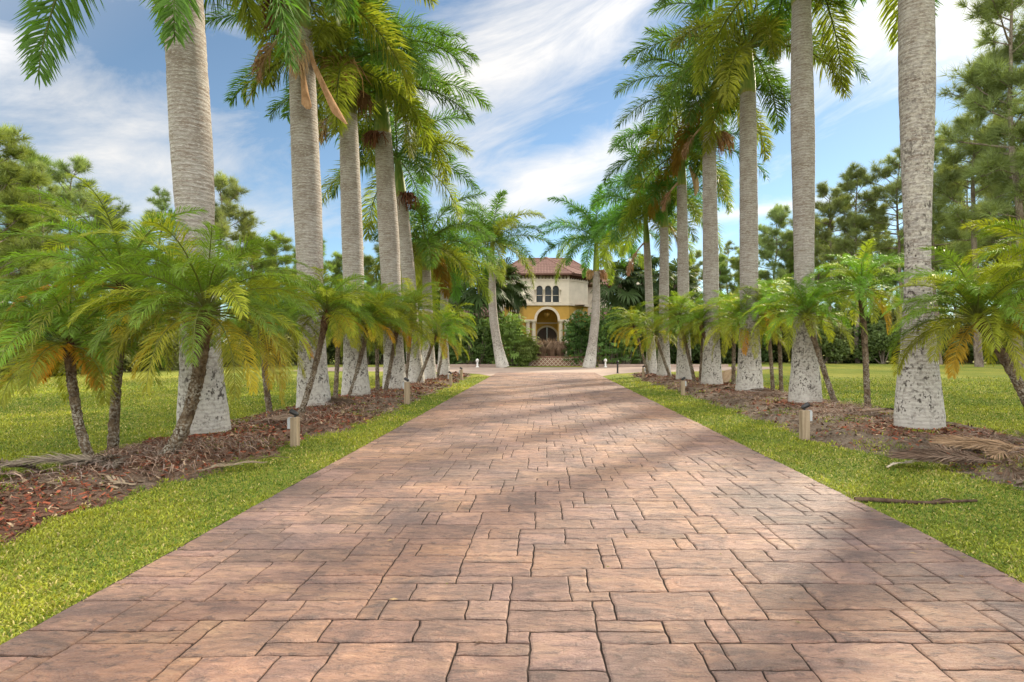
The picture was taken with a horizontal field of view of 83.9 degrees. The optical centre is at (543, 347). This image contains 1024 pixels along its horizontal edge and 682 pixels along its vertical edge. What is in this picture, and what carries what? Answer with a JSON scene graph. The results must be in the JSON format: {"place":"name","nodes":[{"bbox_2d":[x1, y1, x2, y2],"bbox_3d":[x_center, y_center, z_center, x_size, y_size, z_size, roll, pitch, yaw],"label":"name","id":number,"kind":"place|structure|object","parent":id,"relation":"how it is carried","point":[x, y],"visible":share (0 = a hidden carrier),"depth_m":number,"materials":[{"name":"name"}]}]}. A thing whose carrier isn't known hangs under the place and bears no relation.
{"place":"outdoors","nodes":[
{"label":"outdoors","id":0,"kind":"place"},
{"bbox_2d":[0,372,1023,681],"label":"driveway","id":1,"kind":"structure","parent":0,"point":[516,578],"depth_m":3.63,"materials":[{"name":"stone"}]},
{"bbox_2d":[0,348,1023,644],"bbox_3d":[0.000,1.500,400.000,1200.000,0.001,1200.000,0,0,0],"label":"lawn","id":2,"kind":"structure","parent":0,"point":[852,372],"depth_m":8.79,"materials":[{"name":"green plant"}]},
{"bbox_2d":[0,121,80,327],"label":"pine tree","id":3,"kind":"object","parent":2,"relation":"on","point":[10,193],"visible":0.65,"depth_m":27.28,"materials":[{"name":"green plant"}]},
{"bbox_2d":[0,159,84,302],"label":"pine tree","id":4,"kind":"object","parent":2,"relation":"on","point":[38,165],"visible":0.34,"depth_m":30.41,"materials":[{"name":"green plant"}]},
{"bbox_2d":[0,141,90,308],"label":"pine tree","id":5,"kind":"object","parent":2,"relation":"on","point":[35,156],"visible":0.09,"depth_m":31.45,"materials":[{"name":"green plant"}]},
{"bbox_2d":[0,153,131,302],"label":"pine tree","id":6,"kind":"object","parent":2,"relation":"on","point":[71,194],"visible":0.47,"depth_m":35.92,"materials":[{"name":"green plant"}]},
{"bbox_2d":[68,203,141,319],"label":"pine tree","id":7,"kind":"object","parent":2,"relation":"on","point":[122,228],"visible":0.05,"depth_m":39.98,"materials":[{"name":"green plant"}]},
{"bbox_2d":[122,183,176,367],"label":"pine tree","id":8,"kind":"object","parent":2,"relation":"on","point":[160,203],"visible":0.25,"depth_m":40.23,"materials":[{"name":"green plant"}]},
{"bbox_2d":[153,331,178,370],"bbox_3d":[-24.036,0.241,36.733,2.635,2.640,2.639,0,0,-9],"label":"shrub","id":9,"kind":"object","parent":2,"relation":"on","point":[175,359],"visible":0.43,"depth_m":36.47,"materials":[{"name":"green plant"}]},
{"bbox_2d":[171,169,266,309],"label":"pine tree","id":10,"kind":"object","parent":2,"relation":"on","point":[229,193],"visible":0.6,"depth_m":42.39,"materials":[{"name":"green plant"}]},
{"bbox_2d":[223,218,282,364],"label":"pine tree","id":11,"kind":"object","parent":2,"relation":"on","point":[251,234],"visible":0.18,"depth_m":45.62,"materials":[{"name":"green plant"}]},
{"bbox_2d":[244,229,297,349],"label":"pine tree","id":12,"kind":"object","parent":2,"relation":"on","point":[286,241],"visible":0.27,"depth_m":49.70,"materials":[{"name":"green plant"}]},
{"bbox_2d":[323,250,342,321],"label":"pine tree","id":13,"kind":"object","parent":2,"relation":"on","point":[337,261],"visible":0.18,"depth_m":55.44,"materials":[{"name":"green plant"}]},
{"bbox_2d":[340,245,380,291],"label":"pine tree","id":14,"kind":"object","parent":2,"relation":"on","point":[368,259],"visible":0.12,"depth_m":55.26,"materials":[{"name":"green plant"}]},
{"bbox_2d":[451,315,499,363],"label":"fan bush","id":15,"kind":"object","parent":2,"relation":"on","point":[483,354],"visible":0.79,"depth_m":44.42,"materials":[{"name":"green plant"}]},
{"bbox_2d":[449,263,511,363],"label":"fan palm","id":16,"kind":"object","parent":2,"relation":"on","point":[470,296],"visible":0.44,"depth_m":45.49,"materials":[{"name":"green plant"}]},
{"bbox_2d":[435,189,555,367],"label":"royal palm","id":17,"kind":"object","parent":2,"relation":"on","point":[498,225],"visible":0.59,"depth_m":41.51,"materials":[{"name":"green plant"}]},
{"bbox_2d":[474,256,532,340],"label":"fan palm","id":18,"kind":"object","parent":2,"relation":"on","point":[511,269],"visible":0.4,"depth_m":49.53,"materials":[{"name":"green plant"}]},
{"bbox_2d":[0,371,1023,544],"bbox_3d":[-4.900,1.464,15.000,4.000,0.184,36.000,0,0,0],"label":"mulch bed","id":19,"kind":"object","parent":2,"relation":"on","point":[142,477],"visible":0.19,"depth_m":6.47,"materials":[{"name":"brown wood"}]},
{"bbox_2d":[0,452,114,466],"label":"fallen frond","id":20,"kind":"object","parent":19,"relation":"on","point":[51,458],"visible":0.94,"depth_m":6.45,"materials":[{"name":"brown plant"}]},
{"bbox_2d":[30,474,136,488],"bbox_3d":[-4.814,1.404,5.918,1.013,0.107,0.519,0,0,0],"label":"fallen frond","id":21,"kind":"object","parent":19,"relation":"on","point":[111,480],"visible":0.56,"depth_m":6.00,"materials":[{"name":"brown plant"}]},
{"bbox_2d":[0,269,167,455],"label":"date palm","id":22,"kind":"object","parent":19,"relation":"on","point":[68,349],"visible":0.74,"depth_m":6.97,"materials":[{"name":"green plant"}]},
{"bbox_2d":[58,453,129,468],"bbox_3d":[-5.102,1.301,6.646,0.798,0.127,0.822,0,0,0],"label":"fallen frond","id":23,"kind":"object","parent":19,"relation":"on","point":[97,457],"visible":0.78,"depth_m":6.51,"materials":[{"name":"brown plant"}]},
{"bbox_2d":[0,172,255,453],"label":"date palm","id":24,"kind":"object","parent":19,"relation":"on","point":[113,438],"visible":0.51,"depth_m":7.52,"materials":[{"name":"green plant"}]},
{"bbox_2d":[10,0,362,435],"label":"royal palm","id":25,"kind":"object","parent":19,"relation":"on","point":[182,36],"visible":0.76,"depth_m":9.22,"materials":[{"name":"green plant"}]},
{"bbox_2d":[51,215,322,457],"bbox_3d":[-4.350,0.006,7.247,2.966,3.092,2.744,0,0,0],"label":"date palm","id":26,"kind":"object","parent":19,"relation":"on","point":[209,278],"visible":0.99,"depth_m":6.96,"materials":[{"name":"green plant"}]},
{"bbox_2d":[198,456,288,470],"bbox_3d":[-3.668,1.413,7.022,1.042,0.078,0.419,0,0,-36],"label":"fallen frond","id":27,"kind":"object","parent":19,"relation":"on","point":[231,463],"visible":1,"depth_m":6.94,"materials":[{"name":"brown plant"}]},
{"bbox_2d":[220,271,321,412],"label":"date palm","id":28,"kind":"object","parent":19,"relation":"on","point":[263,339],"visible":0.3,"depth_m":12.02,"materials":[{"name":"green plant"}]},
{"bbox_2d":[287,409,299,446],"bbox_3d":[-3.775,1.239,8.605,0.159,0.622,0.100,0,0,4],"label":"path light","id":29,"kind":"object","parent":19,"relation":"on","point":[293,424],"visible":0.98,"depth_m":8.56,"materials":[{"name":"brown wood"}]},
{"bbox_2d":[150,0,439,407],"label":"royal palm","id":30,"kind":"object","parent":19,"relation":"on","point":[306,183],"visible":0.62,"depth_m":13.47,"materials":[{"name":"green plant"}]},
{"bbox_2d":[269,266,389,412],"bbox_3d":[-4.375,-0.072,11.541,2.285,3.080,2.282,0,0,-35],"label":"date palm","id":31,"kind":"object","parent":19,"relation":"on","point":[327,297],"visible":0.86,"depth_m":11.40,"materials":[{"name":"green plant"}]},
{"bbox_2d":[206,0,472,395],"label":"royal palm","id":32,"kind":"object","parent":19,"relation":"on","point":[351,228],"visible":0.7,"depth_m":16.33,"materials":[{"name":"green plant"}]},
{"bbox_2d":[292,278,387,396],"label":"date palm","id":33,"kind":"object","parent":19,"relation":"on","point":[336,370],"visible":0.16,"depth_m":15.82,"materials":[{"name":"green plant"}]},
{"bbox_2d":[330,278,415,395],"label":"date palm","id":34,"kind":"object","parent":19,"relation":"on","point":[371,310],"visible":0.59,"depth_m":16.11,"materials":[{"name":"green plant"}]},
{"bbox_2d":[336,280,417,390],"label":"date palm","id":35,"kind":"object","parent":19,"relation":"on","point":[377,377],"visible":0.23,"depth_m":17.96,"materials":[{"name":"green plant"}]},
{"bbox_2d":[264,0,492,388],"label":"royal palm","id":36,"kind":"object","parent":19,"relation":"on","point":[380,136],"visible":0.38,"depth_m":18.87,"materials":[{"name":"green plant"}]},
{"bbox_2d":[320,86,480,382],"bbox_3d":[-5.876,-4.211,21.903,6.732,11.476,6.785,0,0,0],"label":"royal palm","id":37,"kind":"object","parent":19,"relation":"on","point":[404,198],"visible":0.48,"depth_m":22.00,"materials":[{"name":"green plant"}]},
{"bbox_2d":[366,292,440,390],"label":"date palm","id":38,"kind":"object","parent":19,"relation":"on","point":[417,330],"visible":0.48,"depth_m":18.20,"materials":[{"name":"green plant"}]},
{"bbox_2d":[379,278,454,377],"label":"date palm","id":39,"kind":"object","parent":19,"relation":"on","point":[408,285],"visible":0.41,"depth_m":20.48,"materials":[{"name":"green plant"}]},
{"bbox_2d":[362,187,496,378],"bbox_3d":[-5.120,-2.842,25.246,6.343,8.728,6.447,0,0,0],"label":"royal palm","id":40,"kind":"object","parent":19,"relation":"on","point":[430,248],"visible":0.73,"depth_m":24.66,"materials":[{"name":"green plant"}]},
{"bbox_2d":[403,305,473,382],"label":"date palm","id":41,"kind":"object","parent":19,"relation":"on","point":[452,339],"visible":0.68,"depth_m":21.66,"materials":[{"name":"green plant"}]},
{"bbox_2d":[377,211,506,374],"bbox_3d":[-5.047,-2.688,28.785,6.358,8.418,5.951,0,0,0],"label":"royal palm","id":42,"kind":"object","parent":19,"relation":"on","point":[445,368],"visible":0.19,"depth_m":28.67,"materials":[{"name":"green plant"}]},
{"bbox_2d":[419,300,477,377],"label":"date palm","id":43,"kind":"object","parent":19,"relation":"on","point":[441,355],"visible":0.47,"depth_m":26.10,"materials":[{"name":"green plant"}]},
{"bbox_2d":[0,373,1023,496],"bbox_3d":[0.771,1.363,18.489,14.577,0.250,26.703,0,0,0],"label":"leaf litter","id":44,"kind":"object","parent":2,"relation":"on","point":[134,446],"visible":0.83,"depth_m":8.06,"materials":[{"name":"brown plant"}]},
{"bbox_2d":[493,311,533,365],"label":"fan bush","id":45,"kind":"object","parent":2,"relation":"on","point":[513,328],"visible":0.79,"depth_m":44.91,"materials":[{"name":"green plant"}]},
{"bbox_2d":[505,281,533,318],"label":"fan palm","id":46,"kind":"object","parent":2,"relation":"on","point":[523,298],"visible":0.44,"depth_m":50.70,"materials":[{"name":"green plant"}]},
{"bbox_2d":[513,330,541,365],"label":"fan bush","id":47,"kind":"object","parent":2,"relation":"on","point":[529,347],"visible":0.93,"depth_m":45.12,"materials":[{"name":"green plant"}]},
{"bbox_2d":[448,257,613,361],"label":"mansion","id":48,"kind":"structure","parent":2,"relation":"on","point":[549,310],"depth_m":56.31,"materials":[{"name":"paint"}]},
{"bbox_2d":[515,356,584,365],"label":"planter wall","id":49,"kind":"structure","parent":2,"relation":"on","point":[551,361],"depth_m":46.00,"materials":[{"name":"brick"}]},
{"bbox_2d":[405,364,727,366],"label":"kerb","id":50,"kind":"structure","parent":2,"relation":"on","point":[599,365],"depth_m":43.05,"materials":[{"name":"grey concrete"}]},
{"bbox_2d":[560,308,589,364],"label":"fan bush","id":51,"kind":"object","parent":2,"relation":"on","point":[575,334],"visible":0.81,"depth_m":45.89,"materials":[{"name":"green plant"}]},
{"bbox_2d":[538,184,658,367],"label":"royal palm","id":52,"kind":"object","parent":2,"relation":"on","point":[591,351],"visible":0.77,"depth_m":41.57,"materials":[{"name":"green plant"}]},
{"bbox_2d":[582,303,629,365],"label":"fan bush","id":53,"kind":"object","parent":2,"relation":"on","point":[603,343],"visible":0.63,"depth_m":44.85,"materials":[{"name":"green plant"}]},
{"bbox_2d":[588,260,653,359],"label":"fan palm","id":54,"kind":"object","parent":2,"relation":"on","point":[618,298],"visible":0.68,"depth_m":48.83,"materials":[{"name":"green plant"}]},
{"bbox_2d":[603,307,641,363],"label":"fan bush","id":55,"kind":"object","parent":2,"relation":"on","point":[626,354],"visible":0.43,"depth_m":45.46,"materials":[{"name":"green plant"}]},
{"bbox_2d":[617,253,674,314],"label":"fan palm","id":56,"kind":"object","parent":2,"relation":"on","point":[654,261],"visible":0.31,"depth_m":50.69,"materials":[{"name":"green plant"}]},
{"bbox_2d":[653,258,702,321],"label":"fan palm","id":57,"kind":"object","parent":2,"relation":"on","point":[673,268],"visible":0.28,"depth_m":53.93,"materials":[{"name":"green plant"}]},
{"bbox_2d":[669,327,700,363],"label":"shrub","id":58,"kind":"object","parent":2,"relation":"on","point":[673,353],"visible":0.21,"depth_m":50.85,"materials":[{"name":"green plant"}]},
{"bbox_2d":[718,252,739,306],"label":"pine tree","id":59,"kind":"object","parent":2,"relation":"on","point":[723,271],"visible":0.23,"depth_m":63.29,"materials":[{"name":"green plant"}]},
{"bbox_2d":[719,240,738,292],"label":"pine tree","id":60,"kind":"object","parent":2,"relation":"on","point":[728,246],"visible":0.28,"depth_m":71.19,"materials":[{"name":"green plant"}]},
{"bbox_2d":[725,247,762,303],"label":"pine tree","id":61,"kind":"object","parent":2,"relation":"on","point":[736,266],"visible":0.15,"depth_m":67.28,"materials":[{"name":"green plant"}]},
{"bbox_2d":[735,203,814,280],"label":"pine tree","id":62,"kind":"object","parent":2,"relation":"on","point":[768,243],"visible":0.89,"depth_m":60.60,"materials":[{"name":"green plant"}]},
{"bbox_2d":[763,241,793,310],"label":"pine tree","id":63,"kind":"object","parent":2,"relation":"on","point":[789,265],"visible":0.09,"depth_m":65.33,"materials":[{"name":"green plant"}]},
{"bbox_2d":[792,315,850,362],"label":"shrub","id":64,"kind":"object","parent":2,"relation":"on","point":[833,348],"visible":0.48,"depth_m":51.88,"materials":[{"name":"green plant"}]},
{"bbox_2d":[628,372,1023,490],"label":"mulch bed","id":65,"kind":"object","parent":2,"relation":"on","point":[844,440],"visible":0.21,"depth_m":9.50,"materials":[{"name":"brown wood"}]},
{"bbox_2d":[602,301,656,373],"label":"date palm","id":66,"kind":"object","parent":65,"relation":"on","point":[632,319],"visible":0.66,"depth_m":29.49,"materials":[{"name":"green plant"}]},
{"bbox_2d":[623,310,677,376],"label":"date palm","id":67,"kind":"object","parent":65,"relation":"on","point":[656,335],"visible":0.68,"depth_m":26.55,"materials":[{"name":"green plant"}]},
{"bbox_2d":[589,174,719,373],"bbox_3d":[5.638,-4.022,30.040,6.839,11.090,6.903,0,0,0],"label":"royal palm","id":68,"kind":"object","parent":65,"relation":"on","point":[652,362],"visible":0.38,"depth_m":29.74,"materials":[{"name":"green plant"}]},
{"bbox_2d":[598,141,734,376],"bbox_3d":[5.762,-4.270,27.470,6.077,11.581,6.703,0,0,40],"label":"royal palm","id":69,"kind":"object","parent":65,"relation":"on","point":[694,210],"visible":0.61,"depth_m":27.32,"materials":[{"name":"green plant"}]},
{"bbox_2d":[640,287,702,381],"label":"date palm","id":70,"kind":"object","parent":65,"relation":"on","point":[666,311],"visible":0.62,"depth_m":22.46,"materials":[{"name":"green plant"}]},
{"bbox_2d":[602,78,774,379],"bbox_3d":[6.000,-4.839,24.653,7.020,12.720,6.815,0,0,0],"label":"royal palm","id":71,"kind":"object","parent":65,"relation":"on","point":[682,363],"visible":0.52,"depth_m":24.38,"materials":[{"name":"green plant"}]},
{"bbox_2d":[661,295,738,353],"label":"date palm","id":72,"kind":"object","parent":65,"relation":"on","point":[697,314],"visible":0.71,"depth_m":21.27,"materials":[{"name":"green plant"}]},
{"bbox_2d":[613,0,790,384],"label":"royal palm","id":73,"kind":"object","parent":65,"relation":"on","point":[711,372],"visible":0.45,"depth_m":21.33,"materials":[{"name":"green plant"}]},
{"bbox_2d":[667,294,737,380],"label":"date palm","id":74,"kind":"object","parent":65,"relation":"on","point":[701,349],"visible":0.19,"depth_m":23.36,"materials":[{"name":"green plant"}]},
{"bbox_2d":[696,290,770,383],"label":"date palm","id":75,"kind":"object","parent":65,"relation":"on","point":[733,368],"visible":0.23,"depth_m":21.44,"materials":[{"name":"green plant"}]},
{"bbox_2d":[689,286,789,360],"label":"date palm","id":76,"kind":"object","parent":65,"relation":"on","point":[730,327],"visible":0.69,"depth_m":17.78,"materials":[{"name":"green plant"}]},
{"bbox_2d":[620,0,869,391],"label":"royal palm","id":77,"kind":"object","parent":65,"relation":"on","point":[749,376],"visible":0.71,"depth_m":17.92,"materials":[{"name":"green plant"}]},
{"bbox_2d":[721,273,793,390],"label":"date palm","id":78,"kind":"object","parent":65,"relation":"on","point":[772,384],"visible":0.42,"depth_m":17.79,"materials":[{"name":"green plant"}]},
{"bbox_2d":[738,280,829,391],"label":"date palm","id":79,"kind":"object","parent":65,"relation":"on","point":[780,368],"visible":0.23,"depth_m":18.19,"materials":[{"name":"green plant"}]},
{"bbox_2d":[654,0,942,402],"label":"royal palm","id":80,"kind":"object","parent":65,"relation":"on","point":[805,382],"visible":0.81,"depth_m":14.40,"materials":[{"name":"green plant"}]},
{"bbox_2d":[799,402,811,440],"bbox_3d":[4.246,1.218,9.197,0.170,0.663,0.120,0,0,-1],"label":"path light","id":81,"kind":"object","parent":65,"relation":"on","point":[805,417],"visible":0.98,"depth_m":9.14,"materials":[{"name":"brown wood"}]},
{"bbox_2d":[743,275,868,403],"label":"date palm","id":82,"kind":"object","parent":65,"relation":"on","point":[799,303],"visible":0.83,"depth_m":13.72,"materials":[{"name":"green plant"}]},
{"bbox_2d":[801,238,903,409],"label":"date palm","id":83,"kind":"object","parent":65,"relation":"on","point":[860,276],"visible":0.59,"depth_m":13.31,"materials":[{"name":"green plant"}]},
{"bbox_2d":[849,0,945,429],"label":"royal palm","id":84,"kind":"object","parent":65,"relation":"on","point":[919,401],"visible":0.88,"depth_m":9.84,"materials":[{"name":"grey plant"}]},
{"bbox_2d":[881,241,1023,406],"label":"date palm","id":85,"kind":"object","parent":65,"relation":"on","point":[968,291],"visible":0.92,"depth_m":8.01,"materials":[{"name":"green plant"}]},
{"bbox_2d":[886,440,1023,479],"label":"fallen frond","id":86,"kind":"object","parent":65,"relation":"on","point":[922,455],"visible":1,"depth_m":6.92,"materials":[{"name":"brown plant"}]},
{"bbox_2d":[929,434,1023,459],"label":"fallen frond","id":87,"kind":"object","parent":65,"relation":"on","point":[968,442],"visible":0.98,"depth_m":7.51,"materials":[{"name":"brown plant"}]},
{"bbox_2d":[951,217,1023,340],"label":"date palm","id":88,"kind":"object","parent":65,"relation":"on","point":[1004,225],"visible":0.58,"depth_m":7.99,"materials":[{"name":"green plant"}]},
{"bbox_2d":[814,213,843,314],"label":"pine tree","id":89,"kind":"object","parent":2,"relation":"on","point":[822,275],"visible":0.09,"depth_m":59.72,"materials":[{"name":"green plant"}]},
{"bbox_2d":[784,180,883,362],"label":"pine tree","id":90,"kind":"object","parent":2,"relation":"on","point":[825,209],"visible":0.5,"depth_m":55.14,"materials":[{"name":"green plant"}]},
{"bbox_2d":[816,315,859,362],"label":"shrub","id":91,"kind":"object","parent":2,"relation":"on","point":[838,335],"visible":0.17,"depth_m":52.58,"materials":[{"name":"green plant"}]},
{"bbox_2d":[826,306,886,362],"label":"shrub","id":92,"kind":"object","parent":2,"relation":"on","point":[854,327],"visible":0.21,"depth_m":54.63,"materials":[{"name":"green plant"}]},
{"bbox_2d":[814,160,903,362],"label":"pine tree","id":93,"kind":"object","parent":2,"relation":"on","point":[855,218],"visible":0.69,"depth_m":53.30,"materials":[{"name":"green plant"}]},
{"bbox_2d":[852,319,901,363],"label":"shrub","id":94,"kind":"object","parent":2,"relation":"on","point":[879,347],"visible":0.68,"depth_m":51.64,"materials":[{"name":"green plant"}]},
{"bbox_2d":[867,237,903,313],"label":"pine tree","id":95,"kind":"object","parent":2,"relation":"on","point":[895,268],"visible":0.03,"depth_m":59.62,"materials":[{"name":"green plant"}]},
{"bbox_2d":[835,141,959,362],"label":"pine tree","id":96,"kind":"object","parent":2,"relation":"on","point":[876,221],"visible":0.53,"depth_m":52.30,"materials":[{"name":"green plant"}]},
{"bbox_2d":[854,497,977,504],"bbox_3d":[3.598,1.475,5.482,1.157,0.050,0.125,0,0,1],"label":"fallen stick","id":97,"kind":"object","parent":2,"relation":"on","point":[888,500],"visible":0.95,"depth_m":5.45,"materials":[{"name":"brown wood"}]},
{"bbox_2d":[896,134,995,364],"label":"pine tree","id":98,"kind":"object","parent":2,"relation":"on","point":[957,247],"visible":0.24,"depth_m":49.26,"materials":[{"name":"green plant"}]},
{"bbox_2d":[934,225,963,330],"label":"pine tree","id":99,"kind":"object","parent":2,"relation":"on","point":[940,312],"visible":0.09,"depth_m":57.21,"materials":[{"name":"green plant"}]},
{"bbox_2d":[937,163,1012,362],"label":"pine tree","id":100,"kind":"object","parent":2,"relation":"on","point":[980,195],"visible":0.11,"depth_m":55.53,"materials":[{"name":"green plant"}]},
{"bbox_2d":[932,48,1023,366],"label":"pine tree","id":101,"kind":"object","parent":2,"relation":"on","point":[952,175],"visible":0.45,"depth_m":44.52,"materials":[{"name":"green plant"}]},
{"bbox_2d":[934,0,1023,367],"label":"pine tree","id":102,"kind":"object","parent":2,"relation":"on","point":[984,71],"visible":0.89,"depth_m":40.38,"materials":[{"name":"green plant"}]},
{"bbox_2d":[958,24,1023,222],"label":"pine tree","id":103,"kind":"object","parent":2,"relation":"on","point":[1013,80],"visible":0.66,"depth_m":40.59,"materials":[{"name":"green plant"}]},
{"bbox_2d":[960,114,1023,351],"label":"pine tree","id":104,"kind":"object","parent":2,"relation":"on","point":[992,239],"visible":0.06,"depth_m":51.59,"materials":[{"name":"green plant"}]},
{"bbox_2d":[0,0,1023,343],"label":"sky","id":105,"kind":"structure","parent":0,"point":[550,71],"materials":[{"name":"blue"}]},
{"bbox_2d":[296,367,774,375],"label":"crossing road","id":106,"kind":"structure","parent":0,"point":[491,371],"depth_m":38.46,"materials":[{"name":"grey concrete"}]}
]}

